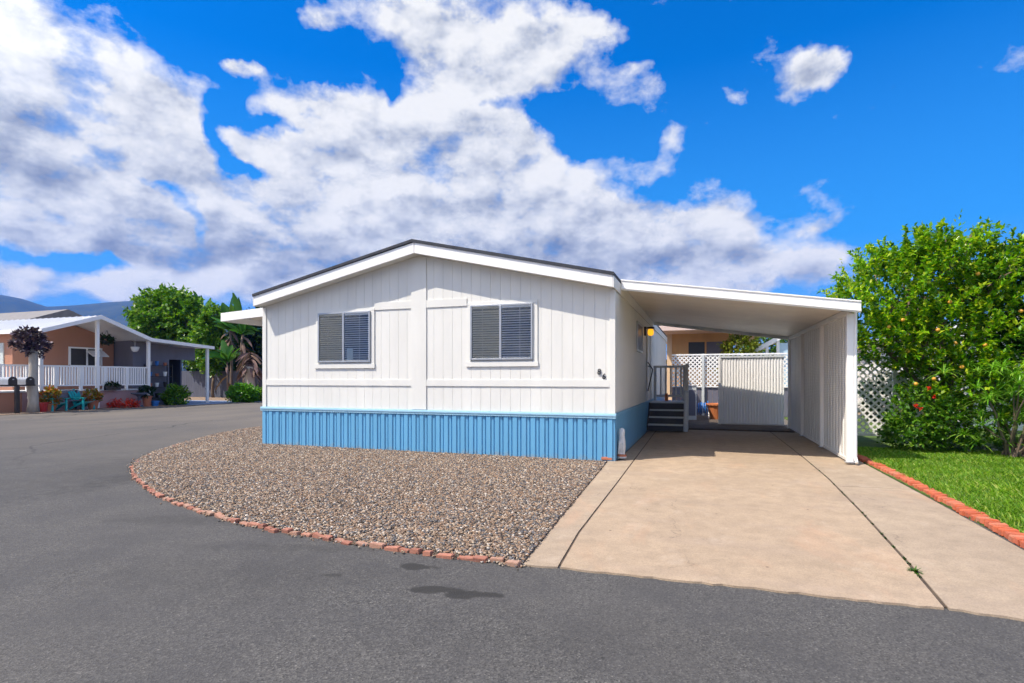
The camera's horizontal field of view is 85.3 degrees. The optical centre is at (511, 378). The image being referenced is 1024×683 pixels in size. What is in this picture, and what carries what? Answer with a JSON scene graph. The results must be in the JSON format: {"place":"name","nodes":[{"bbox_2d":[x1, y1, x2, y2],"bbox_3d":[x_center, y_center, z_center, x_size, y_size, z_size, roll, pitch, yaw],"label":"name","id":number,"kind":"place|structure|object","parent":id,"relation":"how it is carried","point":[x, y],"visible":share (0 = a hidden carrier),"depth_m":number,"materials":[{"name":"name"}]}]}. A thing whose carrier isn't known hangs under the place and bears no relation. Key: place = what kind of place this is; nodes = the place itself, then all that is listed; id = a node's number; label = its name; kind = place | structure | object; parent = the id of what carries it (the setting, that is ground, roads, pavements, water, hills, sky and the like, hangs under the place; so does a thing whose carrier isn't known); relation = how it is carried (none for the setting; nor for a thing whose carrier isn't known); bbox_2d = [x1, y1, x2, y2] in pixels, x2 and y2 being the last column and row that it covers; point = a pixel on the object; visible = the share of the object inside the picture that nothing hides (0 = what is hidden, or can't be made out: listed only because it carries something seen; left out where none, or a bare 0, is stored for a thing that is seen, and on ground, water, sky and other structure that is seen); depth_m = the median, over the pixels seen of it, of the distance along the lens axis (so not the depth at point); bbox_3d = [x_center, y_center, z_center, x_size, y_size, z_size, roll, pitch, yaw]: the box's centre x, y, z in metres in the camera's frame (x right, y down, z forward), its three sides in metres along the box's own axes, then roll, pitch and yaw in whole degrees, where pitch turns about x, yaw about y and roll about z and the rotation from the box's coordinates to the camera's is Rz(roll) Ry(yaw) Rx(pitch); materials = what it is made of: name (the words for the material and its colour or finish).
{"place":"outdoors","nodes":[
{"label":"outdoors","id":0,"kind":"place"},
{"bbox_2d":[0,295,666,370],"bbox_3d":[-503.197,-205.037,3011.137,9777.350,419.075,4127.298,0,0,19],"label":"hills","id":1,"kind":"structure","parent":0,"point":[109,310],"depth_m":2203.72,"materials":[{"name":"blue"}]},
{"bbox_2d":[127,426,606,569],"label":"gravel","id":2,"kind":"structure","parent":0,"point":[253,469],"depth_m":7.33,"materials":[{"name":"gravel"}]},
{"bbox_2d":[0,402,1023,682],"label":"road","id":3,"kind":"structure","parent":0,"point":[112,570],"depth_m":3.56,"materials":[{"name":"asphalt"}]},
{"bbox_2d":[0,397,246,414],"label":"neighbour lot","id":4,"kind":"structure","parent":3,"relation":"on","point":[192,398],"depth_m":28.38,"materials":[{"name":"grey concrete"}]},
{"bbox_2d":[0,385,35,413],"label":"mailbox post","id":5,"kind":"object","parent":4,"relation":"on","point":[16,399],"visible":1,"depth_m":23.54,"materials":[{"name":"black paint"}]},
{"bbox_2d":[0,377,17,384],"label":"mailbox","id":6,"kind":"object","parent":5,"relation":"on","point":[8,380],"visible":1,"depth_m":23.31,"materials":[{"name":"silver metal"}]},
{"bbox_2d":[8,377,17,384],"bbox_3d":[-20.951,0.096,23.334,0.040,0.345,0.319,0,0,19],"label":"door","id":7,"kind":"structure","parent":6,"relation":"in","point":[10,382],"depth_m":23.31,"materials":[{"name":"black paint"}]},
{"bbox_2d":[17,377,34,384],"bbox_3d":[-21.028,0.096,24.036,0.680,0.345,0.319,0,0,19],"label":"mailbox","id":8,"kind":"object","parent":5,"relation":"on","point":[26,380],"visible":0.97,"depth_m":23.91,"materials":[{"name":"silver metal"}]},
{"bbox_2d":[26,377,34,384],"bbox_3d":[-20.744,0.096,23.939,0.040,0.345,0.319,0,0,19],"label":"door","id":9,"kind":"structure","parent":8,"relation":"in","point":[28,382],"depth_m":23.93,"materials":[{"name":"black paint"}]},
{"bbox_2d":[7,325,54,411],"bbox_3d":[-21.181,-0.427,24.354,1.382,3.843,1.569,0,0,19],"label":"purple leaf tree","id":10,"kind":"object","parent":4,"relation":"on","point":[31,347],"visible":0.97,"depth_m":24.30,"materials":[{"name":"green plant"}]},
{"bbox_2d":[0,309,81,320],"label":"grey roof house","id":11,"kind":"structure","parent":4,"relation":"on","point":[38,314],"depth_m":41.85,"materials":[{"name":"beige"}]},
{"bbox_2d":[39,402,48,411],"bbox_3d":[-20.951,1.270,24.785,0.528,0.420,0.515,0,0,19],"label":"flower pot","id":12,"kind":"object","parent":4,"relation":"on","point":[43,406],"visible":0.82,"depth_m":24.67,"materials":[{"name":"ceramic"}]},
{"bbox_2d":[39,384,63,411],"bbox_3d":[-20.874,0.864,25.148,0.957,1.232,0.956,0,0,-28],"label":"potted plant","id":13,"kind":"object","parent":4,"relation":"on","point":[49,392],"visible":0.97,"depth_m":24.97,"materials":[{"name":"plant"}]},
{"bbox_2d":[42,393,68,410],"bbox_3d":[-20.895,0.993,25.365,0.909,0.994,0.720,0,0,19],"label":"garden chair","id":14,"kind":"object","parent":4,"relation":"on","point":[65,403],"visible":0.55,"depth_m":25.50,"materials":[{"name":"teal plastic"}]},
{"bbox_2d":[43,390,81,409],"bbox_3d":[-20.909,1.015,25.929,0.460,0.930,1.500,0,0,19],"label":"garden bench","id":15,"kind":"object","parent":4,"relation":"on","point":[65,395],"visible":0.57,"depth_m":26.26,"materials":[{"name":"teal paint"}]},
{"bbox_2d":[68,389,94,409],"bbox_3d":[-20.504,0.993,26.505,0.909,0.994,0.720,0,0,7],"label":"garden chair","id":16,"kind":"object","parent":4,"relation":"on","point":[77,396],"visible":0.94,"depth_m":26.39,"materials":[{"name":"teal plastic"}]},
{"bbox_2d":[80,388,104,408],"bbox_3d":[-20.282,0.948,26.835,0.955,1.064,0.922,0,0,-28],"label":"potted plant","id":17,"kind":"object","parent":4,"relation":"on","point":[95,393],"visible":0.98,"depth_m":26.71,"materials":[{"name":"plant"}]},
{"bbox_2d":[0,315,214,412],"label":"peach house","id":18,"kind":"structure","parent":4,"relation":"on","point":[79,358],"depth_m":28.79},
{"bbox_2d":[68,347,108,365],"bbox_3d":[-22.410,-1.135,29.473,0.498,1.030,1.750,0,0,19],"label":"window","id":19,"kind":"structure","parent":18,"relation":"in","point":[77,356],"depth_m":29.39,"materials":[{"name":"white paint"}]},
{"bbox_2d":[100,331,116,346],"bbox_3d":[-20.872,-2.058,28.628,0.870,0.852,0.887,0,0,-25],"label":"hanging basket","id":20,"kind":"object","parent":18,"relation":"hanging from","point":[108,340],"visible":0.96,"depth_m":28.50,"materials":[{"name":"black paint"}]},
{"bbox_2d":[104,381,121,389],"bbox_3d":[-20.324,0.337,28.251,0.445,0.491,0.938,0,0,19],"label":"rail planter","id":21,"kind":"object","parent":18,"relation":"attached to","point":[116,386],"visible":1,"depth_m":28.19,"materials":[{"name":"black paint"}]},
{"bbox_2d":[106,398,140,407],"bbox_3d":[-19.805,1.278,28.354,1.559,0.691,1.661,0,0,19],"label":"flower bed","id":22,"kind":"object","parent":4,"relation":"on","point":[118,404],"visible":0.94,"depth_m":28.17,"materials":[{"name":"red plant"}]},
{"bbox_2d":[131,392,146,406],"bbox_3d":[-19.490,1.110,29.052,0.760,0.740,0.748,0,0,19],"label":"pedestal table","id":23,"kind":"object","parent":4,"relation":"on","point":[138,395],"visible":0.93,"depth_m":28.98,"materials":[{"name":"metal"}]},
{"bbox_2d":[137,385,156,406],"bbox_3d":[-19.341,0.882,29.447,0.940,1.197,0.870,0,0,-31],"label":"potted plant","id":24,"kind":"object","parent":4,"relation":"on","point":[146,398],"visible":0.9,"depth_m":29.32,"materials":[{"name":"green plant"}]},
{"bbox_2d":[144,364,172,397],"bbox_3d":[-20.093,0.340,31.613,0.440,2.280,1.440,0,0,19],"label":"storage shelf","id":25,"kind":"object","parent":4,"relation":"on","point":[167,376],"visible":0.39,"depth_m":32.11,"materials":[{"name":"black paint"}]},
{"bbox_2d":[121,282,206,360],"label":"broadleaf tree","id":26,"kind":"object","parent":4,"relation":"on","point":[163,312],"visible":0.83,"depth_m":47.17,"materials":[{"name":"green plant"}]},
{"bbox_2d":[157,382,192,404],"bbox_3d":[-18.866,0.992,31.201,1.662,1.617,1.580,0,0,19],"label":"bush","id":27,"kind":"object","parent":4,"relation":"on","point":[170,395],"visible":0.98,"depth_m":30.92,"materials":[{"name":"green plant"}]},
{"bbox_2d":[192,292,210,370],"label":"paddle leaf plant","id":28,"kind":"object","parent":4,"relation":"on","point":[197,296],"visible":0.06,"depth_m":49.48,"materials":[{"name":"green plant"}]},
{"bbox_2d":[181,300,229,397],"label":"broadleaf tree","id":29,"kind":"object","parent":4,"relation":"on","point":[208,332],"visible":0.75,"depth_m":42.35,"materials":[{"name":"green plant"}]},
{"bbox_2d":[159,400,261,404],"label":"neighbour drive","id":30,"kind":"structure","parent":4,"relation":"on","point":[195,402],"depth_m":34.06,"materials":[{"name":"grey concrete"}]},
{"bbox_2d":[202,340,239,390],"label":"paddle leaf plant","id":31,"kind":"object","parent":4,"relation":"on","point":[225,355],"visible":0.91,"depth_m":40.97,"materials":[{"name":"green plant"}]},
{"bbox_2d":[182,371,261,396],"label":"timber fence","id":32,"kind":"object","parent":4,"relation":"on","point":[195,383],"visible":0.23,"depth_m":44.20,"materials":[{"name":"wood"}]},
{"bbox_2d":[182,307,261,370],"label":"dark hedge tree","id":33,"kind":"object","parent":4,"relation":"on","point":[255,338],"visible":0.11,"depth_m":51.11,"materials":[{"name":"green plant"}]},
{"bbox_2d":[211,293,261,396],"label":"paddle leaf plant","id":34,"kind":"object","parent":4,"relation":"on","point":[241,329],"visible":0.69,"depth_m":41.80,"materials":[{"name":"green plant"}]},
{"bbox_2d":[224,381,259,402],"bbox_3d":[-16.877,0.951,34.761,2.083,1.613,2.049,0,0,19],"label":"bush","id":35,"kind":"object","parent":4,"relation":"on","point":[247,392],"visible":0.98,"depth_m":34.35,"materials":[{"name":"green plant"}]},
{"bbox_2d":[235,352,261,386],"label":"palm stump","id":36,"kind":"object","parent":4,"relation":"on","point":[249,372],"visible":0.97,"depth_m":40.78,"materials":[{"name":"brown plant"}]},
{"bbox_2d":[254,385,261,400],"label":"bush","id":37,"kind":"object","parent":4,"relation":"on","point":[260,395],"visible":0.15,"depth_m":35.88,"materials":[{"name":"green plant"}]},
{"bbox_2d":[214,512,224,518],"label":"brick","id":38,"kind":"object","parent":3,"relation":"on","point":[218,515],"visible":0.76,"depth_m":5.98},
{"bbox_2d":[247,522,258,527],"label":"brick","id":39,"kind":"object","parent":3,"relation":"on","point":[252,523],"visible":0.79,"depth_m":5.63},
{"bbox_2d":[268,528,279,532],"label":"brick","id":40,"kind":"object","parent":3,"relation":"on","point":[273,530],"visible":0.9,"depth_m":5.41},
{"bbox_2d":[281,527,292,533],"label":"brick","id":41,"kind":"object","parent":3,"relation":"on","point":[286,530],"visible":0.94,"depth_m":5.39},
{"bbox_2d":[289,531,301,535],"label":"brick","id":42,"kind":"object","parent":3,"relation":"on","point":[297,533],"visible":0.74,"depth_m":5.33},
{"bbox_2d":[301,532,312,536],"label":"brick","id":43,"kind":"object","parent":3,"relation":"on","point":[306,534],"visible":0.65,"depth_m":5.29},
{"bbox_2d":[312,532,323,538],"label":"brick","id":44,"kind":"object","parent":3,"relation":"on","point":[316,535],"visible":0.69,"depth_m":5.22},
{"bbox_2d":[323,535,332,540],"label":"brick","id":45,"kind":"object","parent":3,"relation":"on","point":[327,537],"visible":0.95,"depth_m":5.14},
{"bbox_2d":[341,540,352,544],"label":"brick","id":46,"kind":"object","parent":3,"relation":"on","point":[345,542],"visible":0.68,"depth_m":5.02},
{"bbox_2d":[355,540,368,546],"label":"brick","id":47,"kind":"object","parent":3,"relation":"on","point":[359,543],"visible":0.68,"depth_m":4.99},
{"bbox_2d":[369,542,386,548],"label":"brick","id":48,"kind":"object","parent":3,"relation":"on","point":[378,545],"visible":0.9,"depth_m":4.92,"materials":[{"name":"brick"}]},
{"bbox_2d":[384,546,401,551],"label":"brick","id":49,"kind":"object","parent":3,"relation":"on","point":[392,548],"visible":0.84,"depth_m":4.83,"materials":[{"name":"brick"}]},
{"bbox_2d":[409,548,422,553],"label":"brick","id":50,"kind":"object","parent":3,"relation":"on","point":[414,550],"visible":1,"depth_m":4.76,"materials":[{"name":"brick"}]},
{"bbox_2d":[423,550,433,555],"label":"brick","id":51,"kind":"object","parent":3,"relation":"on","point":[428,552],"visible":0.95,"depth_m":4.70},
{"bbox_2d":[436,553,454,558],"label":"brick","id":52,"kind":"object","parent":3,"relation":"on","point":[445,555],"visible":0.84,"depth_m":4.64,"materials":[{"name":"brick"}]},
{"bbox_2d":[252,239,666,460],"bbox_3d":[0.654,-0.620,18.287,8.190,4.261,15.575,0,0,19],"label":"mobile home","id":53,"kind":"object","parent":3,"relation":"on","point":[415,345],"visible":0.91,"depth_m":11.12,"materials":[{"name":"paint"}]},
{"bbox_2d":[221,308,261,325],"bbox_3d":[-4.797,-1.226,17.418,1.599,0.888,9.050,0,0,19],"label":"side awning","id":54,"kind":"object","parent":53,"relation":"attached to","point":[251,317],"visible":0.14,"depth_m":13.30,"materials":[{"name":"white paint"}]},
{"bbox_2d":[314,308,374,368],"bbox_3d":[-3.575,-0.843,11.823,1.505,1.257,0.052,0,0,19],"label":"window","id":55,"kind":"structure","parent":53,"relation":"in","point":[342,335],"depth_m":11.80,"materials":[{"name":"metal"}]},
{"bbox_2d":[466,299,537,366],"bbox_3d":[-0.209,-0.859,10.671,1.472,1.259,0.052,0,0,19],"label":"window","id":56,"kind":"structure","parent":53,"relation":"in","point":[496,330],"depth_m":10.66,"materials":[{"name":"metal"}]},
{"bbox_2d":[636,321,642,352],"bbox_3d":[3.182,-1.015,13.840,0.035,0.730,1.250,0,0,19],"label":"window","id":57,"kind":"structure","parent":53,"relation":"in","point":[639,327],"depth_m":13.82,"materials":[{"name":"glass"}]},
{"bbox_2d":[646,327,652,400],"bbox_3d":[3.913,-0.410,15.910,0.179,2.080,1.259,0,0,11],"label":"door","id":58,"kind":"structure","parent":53,"relation":"in","point":[648,338],"depth_m":15.57,"materials":[{"name":"grey paint"}]},
{"bbox_2d":[457,555,473,560],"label":"brick","id":59,"kind":"object","parent":3,"relation":"on","point":[465,557],"visible":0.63,"depth_m":4.59,"materials":[{"name":"brick"}]},
{"bbox_2d":[473,555,487,562],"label":"brick","id":60,"kind":"object","parent":3,"relation":"on","point":[479,558],"visible":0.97,"depth_m":4.55,"materials":[{"name":"brick"}]},
{"bbox_2d":[490,556,504,562],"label":"brick","id":61,"kind":"object","parent":3,"relation":"on","point":[501,559],"visible":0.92,"depth_m":4.53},
{"bbox_2d":[505,560,520,567],"bbox_3d":[0.010,1.489,4.464,0.123,0.046,0.070,-5,-2,27],"label":"brick","id":62,"kind":"object","parent":3,"relation":"on","point":[513,563],"visible":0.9,"depth_m":4.44,"materials":[{"name":"brick"}]},
{"bbox_2d":[524,430,654,567],"bbox_3d":[2.104,1.495,10.477,0.454,0.020,12.713,0,0,18],"label":"driveway strip","id":63,"kind":"object","parent":3,"relation":"on","point":[551,549],"visible":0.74,"depth_m":6.16,"materials":[{"name":"concrete"}]},
{"bbox_2d":[617,428,626,458],"bbox_3d":[2.008,1.179,10.173,0.182,0.550,0.182,0,0,19],"label":"garden figurine","id":64,"kind":"object","parent":63,"relation":"on","point":[621,454],"visible":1,"depth_m":10.12,"materials":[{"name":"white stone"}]},
{"bbox_2d":[0,0,1023,359],"label":"sky","id":65,"kind":"structure","parent":0,"point":[216,149],"materials":[{"name":"blue"}]},
{"bbox_2d":[683,415,794,432],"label":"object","id":66,"kind":"structure","parent":0,"point":[702,422],"depth_m":16.80,"materials":[{"name":"concrete"}]},
{"bbox_2d":[647,363,688,431],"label":"entry steps","id":67,"kind":"structure","parent":66,"relation":"on","point":[663,415],"depth_m":15.92,"materials":[{"name":"grey paint"}]},
{"bbox_2d":[688,385,696,419],"bbox_3d":[6.352,0.845,19.599,0.320,1.210,0.340,0,0,19],"label":"utility cabinet","id":68,"kind":"object","parent":66,"relation":"on","point":[691,402],"visible":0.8,"depth_m":19.45,"materials":[{"name":"metal"}]},
{"bbox_2d":[696,401,708,418],"bbox_3d":[7.024,1.128,20.322,0.650,0.642,0.545,0,0,19],"label":"hose reel","id":69,"kind":"object","parent":66,"relation":"on","point":[701,407],"visible":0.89,"depth_m":20.17,"materials":[{"name":"blue plastic"}]},
{"bbox_2d":[706,403,717,418],"bbox_3d":[7.336,1.170,19.896,0.760,0.560,0.760,0,0,19],"label":"clay planter","id":70,"kind":"object","parent":66,"relation":"on","point":[713,410],"visible":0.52,"depth_m":19.71,"materials":[{"name":"ceramic"}]},
{"bbox_2d":[672,353,787,416],"bbox_3d":[8.578,0.240,21.564,4.603,2.419,0.140,0,0,19],"label":"lattice fence","id":71,"kind":"object","parent":66,"relation":"on","point":[706,393],"visible":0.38,"depth_m":21.91,"materials":[{"name":"white paint"}]},
{"bbox_2d":[718,355,783,425],"bbox_3d":[7.475,0.369,17.418,1.900,2.159,0.100,0,0,19],"label":"metal fence","id":72,"kind":"object","parent":66,"relation":"on","point":[750,390],"visible":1,"depth_m":17.41,"materials":[{"name":"metal"}]},
{"bbox_2d":[560,430,943,609],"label":"driveway","id":73,"kind":"structure","parent":0,"point":[768,511],"depth_m":5.50,"materials":[{"name":"concrete"}]},
{"bbox_2d":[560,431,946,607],"bbox_3d":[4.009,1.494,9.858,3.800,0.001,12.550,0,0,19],"label":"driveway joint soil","id":74,"kind":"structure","parent":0,"point":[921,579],"depth_m":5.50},
{"bbox_2d":[771,432,910,488],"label":"driveway side slab","id":75,"kind":"structure","parent":0,"point":[835,469],"depth_m":9.28,"materials":[{"name":"concrete"}]},
{"bbox_2d":[621,279,861,463],"bbox_3d":[5.134,-0.205,13.346,3.968,3.327,7.422,0,0,19],"label":"carport","id":76,"kind":"object","parent":75,"relation":"on","point":[819,334],"visible":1,"depth_m":11.53,"materials":[{"name":"white paint"}]},
{"bbox_2d":[784,416,1021,450],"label":"neighbour ground","id":77,"kind":"structure","parent":0,"point":[869,441],"depth_m":12.97,"materials":[{"name":"soil"}]},
{"bbox_2d":[857,370,928,421],"bbox_3d":[13.025,0.723,18.564,2.901,2.127,2.904,0,0,19],"label":"hedge","id":78,"kind":"object","parent":77,"relation":"on","point":[874,393],"visible":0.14,"depth_m":18.53,"materials":[{"name":"green plant"}]},
{"bbox_2d":[857,356,973,437],"bbox_3d":[8.813,0.460,12.837,3.010,2.020,0.090,0,0,19],"label":"garden lattice","id":79,"kind":"object","parent":77,"relation":"on","point":[894,374],"visible":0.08,"depth_m":12.95,"materials":[{"name":"white paint"}]},
{"bbox_2d":[817,209,1023,447],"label":"citrus tree","id":80,"kind":"object","parent":77,"relation":"on","point":[914,321],"visible":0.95,"depth_m":11.15,"materials":[{"name":"green plant"}]},
{"bbox_2d":[857,316,1023,430],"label":"white house","id":81,"kind":"structure","parent":77,"relation":"on","point":[879,368],"depth_m":21.50,"materials":[{"name":"paint"}]},
{"bbox_2d":[950,231,1023,425],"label":"garden tree","id":82,"kind":"object","parent":77,"relation":"on","point":[1018,345],"visible":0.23,"depth_m":11.30,"materials":[{"name":"green plant"}]},
{"bbox_2d":[984,435,1019,448],"bbox_3d":[10.394,1.334,11.609,0.991,0.449,0.896,0,0,41],"label":"spiky plant","id":83,"kind":"object","parent":77,"relation":"on","point":[996,445],"visible":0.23,"depth_m":11.67,"materials":[{"name":"green plant"}]},
{"bbox_2d":[837,486,1023,621],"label":"driveway side slab","id":84,"kind":"structure","parent":0,"point":[963,564],"depth_m":4.77,"materials":[{"name":"concrete"}]},
{"bbox_2d":[905,566,922,574],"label":"weed","id":85,"kind":"object","parent":84,"relation":"on","point":[915,569],"visible":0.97,"depth_m":4.28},
{"bbox_2d":[857,445,1023,536],"bbox_3d":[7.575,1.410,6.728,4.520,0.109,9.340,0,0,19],"label":"lawn grass","id":86,"kind":"structure","parent":0,"point":[986,464],"depth_m":8.32,"materials":[{"name":"plant"}]},
{"bbox_2d":[875,372,997,452],"bbox_3d":[8.462,0.744,11.217,2.052,1.773,1.420,0,0,19],"label":"flowering shrub","id":87,"kind":"object","parent":86,"relation":"on","point":[935,432],"visible":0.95,"depth_m":10.97,"materials":[{"name":"green plant"}]},
{"bbox_2d":[937,497,954,501],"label":"brick","id":88,"kind":"object","parent":86,"relation":"on","point":[939,499],"visible":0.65,"depth_m":6.66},
{"bbox_2d":[946,501,961,505],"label":"brick","id":89,"kind":"object","parent":86,"relation":"on","point":[948,503],"visible":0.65,"depth_m":6.46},
{"bbox_2d":[952,504,970,510],"bbox_3d":[5.077,1.465,6.274,0.160,0.064,0.094,2,-1,23],"label":"brick","id":90,"kind":"object","parent":86,"relation":"on","point":[954,506],"visible":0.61,"depth_m":6.27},
{"bbox_2d":[899,356,1023,458],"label":"strap leaf shrub","id":91,"kind":"object","parent":86,"relation":"on","point":[1016,451],"visible":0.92,"depth_m":10.24,"materials":[{"name":"green plant"}]},
{"bbox_2d":[956,507,972,512],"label":"brick","id":92,"kind":"object","parent":86,"relation":"on","point":[957,509],"visible":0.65,"depth_m":6.17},
{"bbox_2d":[959,509,977,515],"bbox_3d":[4.986,1.465,6.066,0.160,0.064,0.090,-3,1,15],"label":"brick","id":93,"kind":"object","parent":86,"relation":"on","point":[962,512],"visible":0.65,"depth_m":6.06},
{"bbox_2d":[965,511,984,517],"bbox_3d":[4.968,1.464,5.964,0.160,0.064,0.088,-4,-3,22],"label":"brick","id":94,"kind":"object","parent":86,"relation":"on","point":[968,514],"visible":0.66,"depth_m":5.95,"materials":[{"name":"brick"}]},
{"bbox_2d":[970,514,988,520],"bbox_3d":[4.921,1.467,5.848,0.143,0.064,0.092,-8,-6,22],"label":"brick","id":95,"kind":"object","parent":86,"relation":"on","point":[973,517],"visible":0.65,"depth_m":5.84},
{"bbox_2d":[980,518,1000,523],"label":"brick","id":96,"kind":"object","parent":86,"relation":"on","point":[982,520],"visible":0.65,"depth_m":5.64,"materials":[{"name":"brick"}]},
{"bbox_2d":[988,523,1008,530],"bbox_3d":[4.782,1.459,5.465,0.143,0.064,0.090,-5,-1,25],"label":"brick","id":97,"kind":"object","parent":86,"relation":"on","point":[990,526],"visible":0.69,"depth_m":5.46,"materials":[{"name":"brick"}]},
{"bbox_2d":[993,526,1013,532],"bbox_3d":[4.745,1.465,5.369,0.143,0.064,0.093,1,-5,18],"label":"brick","id":98,"kind":"object","parent":86,"relation":"on","point":[995,529],"visible":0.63,"depth_m":5.36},
{"bbox_2d":[998,528,1019,535],"bbox_3d":[4.711,1.461,5.273,0.143,0.064,0.089,-4,-5,25],"label":"brick","id":99,"kind":"object","parent":86,"relation":"on","point":[1001,531],"visible":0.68,"depth_m":5.26,"materials":[{"name":"brick"}]},
{"bbox_2d":[1004,531,1023,538],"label":"brick","id":100,"kind":"object","parent":86,"relation":"on","point":[1006,533],"visible":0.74,"depth_m":5.19,"materials":[{"name":"brick"}]},
{"bbox_2d":[1008,534,1023,542],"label":"brick","id":101,"kind":"object","parent":86,"relation":"on","point":[1011,537],"visible":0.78,"depth_m":5.10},
{"bbox_2d":[1013,537,1023,545],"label":"brick","id":102,"kind":"object","parent":86,"relation":"on","point":[1016,540],"visible":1,"depth_m":4.99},
{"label":"back yard","id":103,"kind":"structure","parent":0,"visible":0},
{"bbox_2d":[658,325,753,399],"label":"tan house","id":104,"kind":"structure","parent":103,"relation":"on","point":[685,341],"depth_m":27.49,"materials":[{"name":"paint"}]},
{"bbox_2d":[686,339,724,367],"bbox_3d":[9.527,-1.218,27.363,1.805,1.411,0.047,0,0,19],"label":"window","id":105,"kind":"structure","parent":104,"relation":"in","point":[702,346],"depth_m":27.39,"materials":[{"name":"beige"}]},
{"bbox_2d":[714,333,764,373],"bbox_3d":[10.366,-0.399,25.541,2.347,3.760,2.117,0,0,19],"label":"tree","id":106,"kind":"object","parent":103,"relation":"on","point":[753,344],"visible":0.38,"depth_m":25.12,"materials":[{"name":"green plant"}]},
{"bbox_2d":[746,337,787,355],"bbox_3d":[18.349,-1.270,40.182,3.453,5.484,3.217,0,0,19],"label":"tree","id":107,"kind":"object","parent":103,"relation":"on","point":[772,349],"visible":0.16,"depth_m":39.68,"materials":[{"name":"green plant"}]},
{"bbox_2d":[755,338,787,385],"bbox_3d":[12.152,-0.389,26.164,1.700,3.718,2.620,0,0,19],"label":"patio frame","id":108,"kind":"object","parent":103,"relation":"on","point":[781,347],"visible":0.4,"depth_m":24.98,"materials":[{"name":"white paint"}]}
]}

